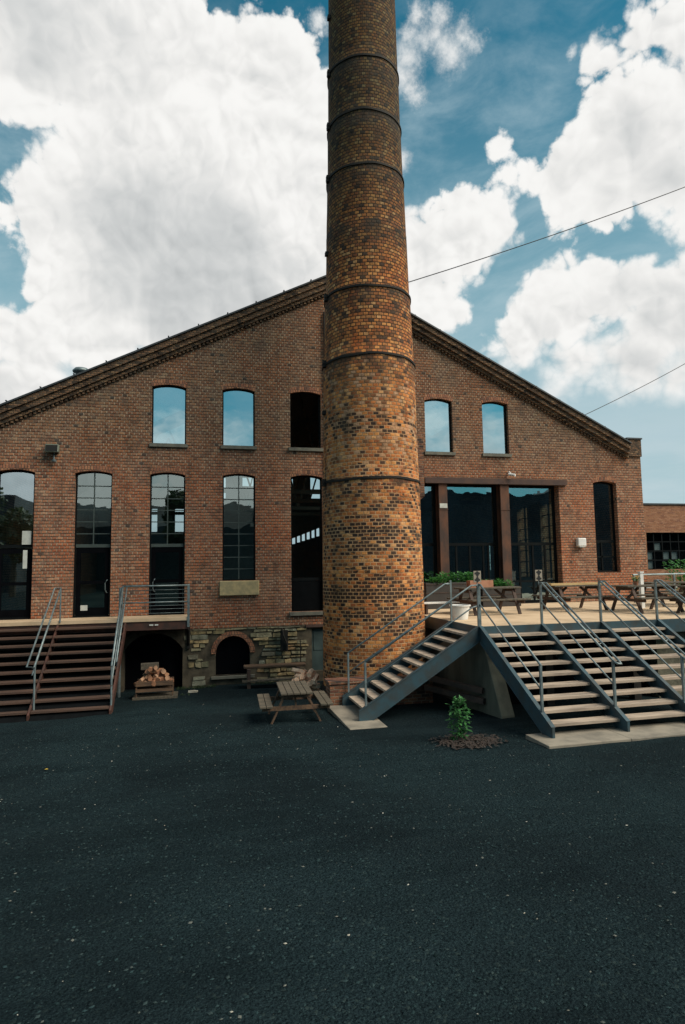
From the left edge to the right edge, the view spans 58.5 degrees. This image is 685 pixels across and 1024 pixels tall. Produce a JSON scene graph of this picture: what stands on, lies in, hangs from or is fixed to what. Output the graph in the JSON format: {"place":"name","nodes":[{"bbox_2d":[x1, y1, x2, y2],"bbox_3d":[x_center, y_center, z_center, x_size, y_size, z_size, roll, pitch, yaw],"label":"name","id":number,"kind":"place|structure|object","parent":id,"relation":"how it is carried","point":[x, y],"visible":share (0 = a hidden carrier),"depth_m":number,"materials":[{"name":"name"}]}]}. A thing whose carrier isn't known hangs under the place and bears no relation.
{"place":"outdoors","nodes":[
{"label":"outdoors","id":0,"kind":"place"},
{"bbox_2d":[0,570,684,1023],"bbox_3d":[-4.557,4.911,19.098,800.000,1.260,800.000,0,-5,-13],"label":"ground","id":1,"kind":"structure","parent":0,"point":[426,896],"depth_m":6.16,"materials":[{"name":"black asphalt"}]},
{"bbox_2d":[0,586,127,722],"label":"red staircase","id":2,"kind":"structure","parent":1,"relation":"on","point":[45,676],"depth_m":15.76,"materials":[{"name":"wood"}]},
{"bbox_2d":[0,584,189,696],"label":"deck","id":3,"kind":"structure","parent":1,"relation":"on","point":[153,622],"depth_m":17.87,"materials":[{"name":"wood"}]},
{"bbox_2d":[132,677,177,700],"bbox_3d":[-5.261,4.965,17.253,1.200,0.480,0.680,0,-5,-13],"label":"firewood rack","id":4,"kind":"object","parent":1,"relation":"on","point":[149,687],"visible":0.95,"depth_m":17.02,"materials":[{"name":"brown wood"}]},
{"bbox_2d":[176,681,320,694],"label":"weeds","id":5,"kind":"object","parent":1,"relation":"on","point":[199,687],"visible":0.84,"depth_m":18.81,"materials":[{"name":"green plant"}]},
{"bbox_2d":[242,662,305,688],"bbox_3d":[-2.094,5.042,18.764,1.950,0.710,0.580,0,-5,-11],"label":"timber bench","id":6,"kind":"object","parent":1,"relation":"on","point":[249,667],"visible":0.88,"depth_m":18.66,"materials":[{"name":"brown wood"}]},
{"bbox_2d":[257,681,333,723],"bbox_3d":[-1.103,4.310,13.865,1.592,0.689,1.420,0,-5,-10],"label":"picnic table","id":7,"kind":"object","parent":1,"relation":"on","point":[292,690],"visible":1,"depth_m":13.46,"materials":[{"name":"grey wood"}]},
{"bbox_2d":[0,754,626,1014],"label":"pale pebbles","id":8,"kind":"object","parent":1,"relation":"on","point":[347,934],"visible":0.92,"depth_m":5.13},
{"bbox_2d":[0,275,648,691],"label":"brick building","id":9,"kind":"structure","parent":1,"relation":"on","point":[188,421],"depth_m":20.36,"materials":[{"name":"brick"}]},
{"bbox_2d":[0,531,31,617],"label":"door","id":10,"kind":"structure","parent":9,"relation":"in","point":[26,535],"depth_m":18.34,"materials":[{"name":"black glass"}]},
{"bbox_2d":[0,470,34,619],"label":"window","id":11,"kind":"structure","parent":9,"relation":"in","point":[9,471],"depth_m":18.43,"materials":[{"name":"metal"}]},
{"bbox_2d":[45,444,59,461],"bbox_3d":[-8.799,-1.779,18.564,0.377,0.558,0.304,0,-5,-13],"label":"floodlight","id":12,"kind":"object","parent":9,"relation":"attached to","point":[52,448],"visible":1,"depth_m":18.47,"materials":[{"name":"black metal"}]},
{"bbox_2d":[72,367,86,373],"bbox_3d":[-8.314,-4.345,19.489,0.540,0.520,0.540,0,-5,-13],"label":"roof vent","id":13,"kind":"object","parent":9,"relation":"on","point":[75,370],"visible":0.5,"depth_m":19.29,"materials":[{"name":"grey metal"}]},
{"bbox_2d":[73,472,111,617],"bbox_3d":[-7.696,0.973,18.913,1.080,4.485,0.072,0,-5,-13],"label":"window","id":14,"kind":"structure","parent":9,"relation":"in","point":[93,545],"depth_m":18.91,"materials":[{"name":"metal"}]},
{"bbox_2d":[75,548,109,615],"bbox_3d":[-7.669,2.138,18.771,0.960,2.080,0.166,0,-5,-13],"label":"door","id":15,"kind":"structure","parent":9,"relation":"in","point":[80,610],"depth_m":18.78,"materials":[{"name":"black glass"}]},
{"bbox_2d":[149,473,184,614],"bbox_3d":[-5.555,0.986,19.420,1.080,4.485,0.072,0,-5,-13],"label":"window","id":16,"kind":"structure","parent":9,"relation":"in","point":[151,545],"depth_m":19.43,"materials":[{"name":"metal"}]},
{"bbox_2d":[151,547,182,613],"bbox_3d":[-5.529,2.150,19.279,0.960,2.080,0.166,0,-5,-13],"label":"door","id":17,"kind":"structure","parent":9,"relation":"in","point":[154,609],"depth_m":19.29,"materials":[{"name":"black glass"}]},
{"bbox_2d":[149,386,187,447],"bbox_3d":[-5.570,-3.078,19.671,1.180,2.045,0.260,0,-5,-13],"label":"window","id":18,"kind":"structure","parent":9,"relation":"in","point":[168,402],"depth_m":19.76,"materials":[{"name":"glass"}]},
{"bbox_2d":[216,636,248,674],"bbox_3d":[-3.523,4.566,19.624,1.051,1.210,0.040,0,-5,-13],"label":"cellar door","id":19,"kind":"structure","parent":9,"relation":"in","point":[232,652],"depth_m":19.60,"materials":[{"name":"black"}]},
{"bbox_2d":[221,389,256,449],"bbox_3d":[-3.424,-3.065,20.180,1.170,2.045,0.260,0,-5,-13],"label":"window","id":20,"kind":"structure","parent":9,"relation":"in","point":[238,404],"depth_m":20.27,"materials":[{"name":"glass"}]},
{"bbox_2d":[220,474,258,595],"bbox_3d":[-3.342,0.712,19.823,1.250,3.935,0.280,0,-5,-13],"label":"window","id":21,"kind":"structure","parent":9,"relation":"in","point":[228,587],"depth_m":19.71,"materials":[{"name":"metal"}]},
{"bbox_2d":[289,393,322,451],"bbox_3d":[-1.254,-3.052,20.694,1.170,2.045,0.260,0,-5,-13],"label":"window","id":22,"kind":"structure","parent":9,"relation":"in","point":[319,449],"depth_m":20.63,"materials":[{"name":"metal"}]},
{"bbox_2d":[291,476,322,611],"bbox_3d":[-1.206,1.025,20.429,1.070,4.515,0.072,0,-5,-13],"label":"window","id":23,"kind":"structure","parent":9,"relation":"in","point":[312,578],"depth_m":20.40,"materials":[{"name":"metal"}]},
{"bbox_2d":[312,628,322,669],"bbox_3d":[-0.765,4.511,20.153,0.520,1.350,0.055,0,-5,-13],"label":"green door","id":24,"kind":"structure","parent":9,"relation":"in","point":[317,633],"depth_m":20.12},
{"bbox_2d":[424,399,455,455],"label":"window","id":25,"kind":"structure","parent":9,"relation":"in","point":[437,412],"depth_m":21.90,"materials":[{"name":"glass"}]},
{"bbox_2d":[482,402,511,456],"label":"window","id":26,"kind":"structure","parent":9,"relation":"in","point":[493,414],"depth_m":22.41,"materials":[{"name":"glass"}]},
{"bbox_2d":[519,507,529,576],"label":"side window","id":27,"kind":"structure","parent":9,"relation":"in","point":[524,508],"depth_m":31.34,"materials":[{"name":"metal"}]},
{"bbox_2d":[542,502,553,582],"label":"side window","id":28,"kind":"structure","parent":9,"relation":"in","point":[548,508],"depth_m":29.21,"materials":[{"name":"metal"}]},
{"bbox_2d":[576,538,585,546],"bbox_3d":[8.791,1.127,22.543,0.340,0.335,0.160,0,-5,-13],"label":"wall light","id":29,"kind":"object","parent":9,"relation":"attached to","point":[580,542],"visible":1,"depth_m":22.47,"materials":[{"name":"white plastic"}]},
{"bbox_2d":[593,482,616,571],"bbox_3d":[9.860,0.555,23.165,1.000,3.425,0.072,0,-5,-13],"label":"window","id":30,"kind":"structure","parent":9,"relation":"in","point":[613,541],"depth_m":23.17,"materials":[{"name":"metal"}]},
{"bbox_2d":[585,364,683,414],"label":"overhead cable","id":31,"kind":"object","parent":9,"relation":"attached to","point":[636,389],"visible":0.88,"depth_m":24.41,"materials":[{"name":"black metal"}]},
{"bbox_2d":[328,705,386,729],"bbox_3d":[0.286,4.657,13.631,0.800,0.252,2.230,0,-5,-13],"label":"concrete pad","id":32,"kind":"object","parent":1,"relation":"on","point":[347,716],"visible":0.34,"depth_m":13.36,"materials":[{"name":"grey concrete"}]},
{"bbox_2d":[342,580,479,720],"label":"side staircase","id":33,"kind":"structure","parent":32,"relation":"on","point":[378,705],"depth_m":13.88,"materials":[{"name":"metal"}]},
{"bbox_2d":[473,571,480,583],"bbox_3d":[3.092,1.535,14.059,0.200,0.360,0.026,1,-6,-21],"label":"rail sign","id":34,"kind":"object","parent":33,"relation":"attached to","point":[476,576],"visible":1,"depth_m":14.05,"materials":[{"name":"beige metal"}]},
{"bbox_2d":[322,0,432,705],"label":"brick chimney","id":35,"kind":"object","parent":1,"relation":"on","point":[373,581],"visible":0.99,"depth_m":16.42,"materials":[{"name":"brick"}]},
{"bbox_2d":[409,187,684,281],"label":"overhead cable","id":36,"kind":"object","parent":35,"relation":"attached to","point":[545,237],"visible":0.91,"depth_m":19.80,"materials":[{"name":"black metal"}]},
{"bbox_2d":[430,733,507,749],"bbox_3d":[2.309,4.163,11.147,1.494,0.109,1.231,0,-5,-13],"label":"mulch bed","id":37,"kind":"object","parent":1,"relation":"on","point":[479,740],"visible":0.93,"depth_m":11.07,"materials":[{"name":"brown soil"}]},
{"bbox_2d":[445,695,473,739],"bbox_3d":[2.151,3.811,11.265,0.522,0.886,0.475,-3,-6,21],"label":"sapling","id":38,"kind":"object","parent":37,"relation":"in","point":[459,701],"visible":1,"depth_m":11.24,"materials":[{"name":"green plant"}]},
{"bbox_2d":[425,599,684,718],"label":"deck","id":39,"kind":"structure","parent":1,"relation":"on","point":[475,666],"depth_m":15.22,"materials":[{"name":"concrete"}]},
{"bbox_2d":[424,601,459,614],"bbox_3d":[2.890,2.795,17.867,1.240,0.340,0.320,0,-5,-13],"label":"white bench","id":40,"kind":"object","parent":39,"relation":"on","point":[427,603],"visible":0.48,"depth_m":17.68,"materials":[{"name":"plastic"}]},
{"bbox_2d":[424,571,476,608],"bbox_3d":[3.606,2.549,20.224,1.996,1.231,0.722,0,-5,-13],"label":"planter box","id":41,"kind":"object","parent":39,"relation":"on","point":[441,594],"visible":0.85,"depth_m":19.92,"materials":[{"name":"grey wood"}]},
{"bbox_2d":[424,684,484,703],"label":"timber beam","id":42,"kind":"structure","parent":39,"relation":"attached to","point":[467,697],"depth_m":14.22,"materials":[{"name":"brown wood"}]},
{"bbox_2d":[428,676,483,693],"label":"timber beam","id":43,"kind":"structure","parent":39,"relation":"attached to","point":[457,684],"depth_m":14.15,"materials":[{"name":"brown wood"}]},
{"bbox_2d":[449,604,470,619],"bbox_3d":[3.057,2.600,15.912,0.550,0.370,0.550,0,-5,-13],"label":"white pot","id":44,"kind":"object","parent":39,"relation":"on","point":[458,610],"visible":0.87,"depth_m":15.72,"materials":[{"name":"plastic"}]},
{"bbox_2d":[447,586,530,615],"bbox_3d":[4.207,2.561,17.738,1.800,0.759,1.712,0,-5,-14],"label":"picnic table","id":45,"kind":"object","parent":39,"relation":"on","point":[502,597],"visible":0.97,"depth_m":17.52,"materials":[{"name":"brown wood"}]},
{"bbox_2d":[467,580,492,587],"bbox_3d":[3.968,2.075,17.675,0.720,0.200,0.240,0,-5,-13],"label":"terracotta trough","id":46,"kind":"object","parent":45,"relation":"on","point":[486,583],"visible":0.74,"depth_m":17.58,"materials":[{"name":"orange ceramic"}]},
{"bbox_2d":[480,578,520,606],"bbox_3d":[5.216,2.708,20.763,1.559,0.962,0.717,0,-5,-13],"label":"planter box","id":47,"kind":"object","parent":39,"relation":"on","point":[508,594],"visible":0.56,"depth_m":20.53,"materials":[{"name":"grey wood"}]},
{"bbox_2d":[532,584,607,610],"bbox_3d":[7.032,2.597,18.612,1.800,0.759,1.712,1,-5,-16],"label":"picnic table","id":48,"kind":"object","parent":39,"relation":"on","point":[583,595],"visible":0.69,"depth_m":18.50,"materials":[{"name":"brown wood"}]},
{"bbox_2d":[548,582,604,585],"bbox_3d":[7.060,2.172,18.503,1.900,0.060,0.240,1,-5,-16],"label":"loose board","id":49,"kind":"object","parent":48,"relation":"on","point":[584,583],"visible":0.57,"depth_m":18.35,"materials":[{"name":"brown wood"}]},
{"bbox_2d":[637,571,644,607],"bbox_3d":[9.227,2.400,18.894,0.140,1.120,0.140,0,-5,-13],"label":"white post","id":50,"kind":"object","parent":39,"relation":"on","point":[641,582],"visible":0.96,"depth_m":18.86,"materials":[{"name":"plastic"}]},
{"bbox_2d":[601,584,684,613],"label":"picnic table","id":51,"kind":"object","parent":39,"relation":"on","point":[637,600],"visible":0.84,"depth_m":17.45,"materials":[{"name":"brown wood"}]},
{"bbox_2d":[631,575,640,584],"bbox_3d":[8.268,1.921,17.272,0.270,0.292,0.282,4,-7,-43],"label":"flower pot","id":52,"kind":"object","parent":51,"relation":"on","point":[635,581],"visible":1,"depth_m":17.23,"materials":[{"name":"ceramic"}]},
{"bbox_2d":[629,581,684,606],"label":"picnic table","id":53,"kind":"object","parent":39,"relation":"on","point":[679,591],"visible":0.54,"depth_m":19.82,"materials":[{"name":"brown wood"}]},
{"bbox_2d":[632,573,684,602],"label":"deck railing","id":54,"kind":"object","parent":39,"relation":"on","point":[672,574],"visible":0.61,"depth_m":21.77,"materials":[{"name":"grey metal"}]},
{"bbox_2d":[666,586,684,612],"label":"picnic table","id":55,"kind":"object","parent":39,"relation":"on","point":[680,603],"visible":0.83,"depth_m":16.75,"materials":[{"name":"brown wood"}]},
{"bbox_2d":[526,728,630,748],"bbox_3d":[4.291,4.247,11.163,1.650,0.300,0.790,0,-5,-13],"label":"concrete pad","id":56,"kind":"object","parent":1,"relation":"on","point":[574,738],"visible":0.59,"depth_m":11.06,"materials":[{"name":"grey concrete"}]},
{"bbox_2d":[478,579,684,737],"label":"wide staircase","id":57,"kind":"structure","parent":56,"relation":"on","point":[654,680],"depth_m":12.86,"materials":[{"name":"paint"}]},
{"bbox_2d":[535,570,541,584],"bbox_3d":[4.619,1.544,14.421,0.200,0.360,0.026,1,-6,-21],"label":"rail sign","id":58,"kind":"object","parent":57,"relation":"attached to","point":[538,575],"visible":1,"depth_m":14.41,"materials":[{"name":"black paint"}]},
{"bbox_2d":[523,503,684,599],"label":"brick building","id":59,"kind":"structure","parent":1,"relation":"on","point":[664,524],"depth_m":35.33,"materials":[{"name":"brick"}]},
{"bbox_2d":[646,533,684,569],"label":"window","id":60,"kind":"structure","parent":59,"relation":"in","point":[656,546],"depth_m":35.29,"materials":[{"name":"glass"}]},
{"bbox_2d":[605,721,684,740],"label":"concrete pad","id":61,"kind":"object","parent":1,"relation":"on","point":[652,731],"visible":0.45,"depth_m":11.48,"materials":[{"name":"grey concrete"}]},
{"bbox_2d":[662,559,684,595],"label":"shrub","id":62,"kind":"object","parent":1,"relation":"on","point":[679,578],"visible":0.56,"depth_m":23.25,"materials":[{"name":"green plant"}]},
{"bbox_2d":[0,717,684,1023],"bbox_3d":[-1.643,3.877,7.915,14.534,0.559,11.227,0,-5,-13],"label":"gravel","id":63,"kind":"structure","parent":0,"point":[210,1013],"depth_m":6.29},
{"bbox_2d":[0,0,684,569],"label":"sky","id":64,"kind":"structure","parent":0,"point":[164,163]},
{"bbox_3d":[-5.154,4.782,17.215,0.384,0.132,0.127,-1,11,42],"label":"firewood log","id":65,"kind":"object","parent":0,"visible":0},
{"bbox_2d":[156,675,164,680],"bbox_3d":[-5.083,4.670,17.214,0.131,0.122,0.362,27,9,12],"label":"firewood log","id":66,"kind":"object","parent":65,"relation":"on","point":[161,677],"visible":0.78,"depth_m":17.09,"materials":[{"name":"brown wood"}]},
{"bbox_3d":[-5.345,4.508,17.274,0.135,0.139,0.406,-26,-27,15],"label":"firewood log","id":67,"kind":"object","parent":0,"visible":0},
{"bbox_3d":[-5.379,4.386,17.165,0.116,0.114,0.344,-28,3,-9],"label":"firewood log","id":68,"kind":"object","parent":67,"relation":"on","visible":0},
{"bbox_2d":[141,662,158,669],"bbox_3d":[-5.436,4.347,17.270,0.480,0.160,0.240,1,-5,-19],"label":"wooden block","id":69,"kind":"object","parent":68,"relation":"on","point":[144,666],"depth_m":17.17,"materials":[{"name":"grey wood"}]},
{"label":"firewood log","id":70,"kind":"object","parent":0,"visible":0},
{"bbox_2d":[310,673,318,684],"bbox_3d":[-0.769,4.579,16.778,0.151,0.141,0.436,7,10,12],"label":"firewood log","id":71,"kind":"object","parent":70,"relation":"on","point":[315,677],"visible":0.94,"depth_m":16.68,"materials":[{"name":"brown wood"}]},
{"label":"firewood log","id":72,"kind":"object","parent":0,"visible":0},
{"bbox_2d":[294,674,303,678],"bbox_3d":[-1.184,4.495,16.686,0.151,0.133,0.398,-36,5,-29],"label":"firewood log","id":73,"kind":"object","parent":72,"relation":"on","point":[300,676],"visible":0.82,"depth_m":16.55,"materials":[{"name":"brown wood"}]},
{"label":"firewood log","id":74,"kind":"object","parent":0,"visible":0},
{"bbox_2d":[292,668,302,673],"bbox_3d":[-1.232,4.407,16.992,0.410,0.142,0.132,-4,23,44],"label":"firewood log","id":75,"kind":"object","parent":74,"relation":"on","point":[296,670],"visible":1,"depth_m":16.97,"materials":[{"name":"brown wood"}]},
{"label":"firewood log","id":76,"kind":"object","parent":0,"visible":0},
{"bbox_2d":[306,668,313,677],"bbox_3d":[-0.879,4.413,16.772,0.132,0.148,0.369,2,5,11],"label":"firewood log","id":77,"kind":"object","parent":76,"relation":"on","point":[310,672],"visible":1,"depth_m":16.66,"materials":[{"name":"brown wood"}]}
]}

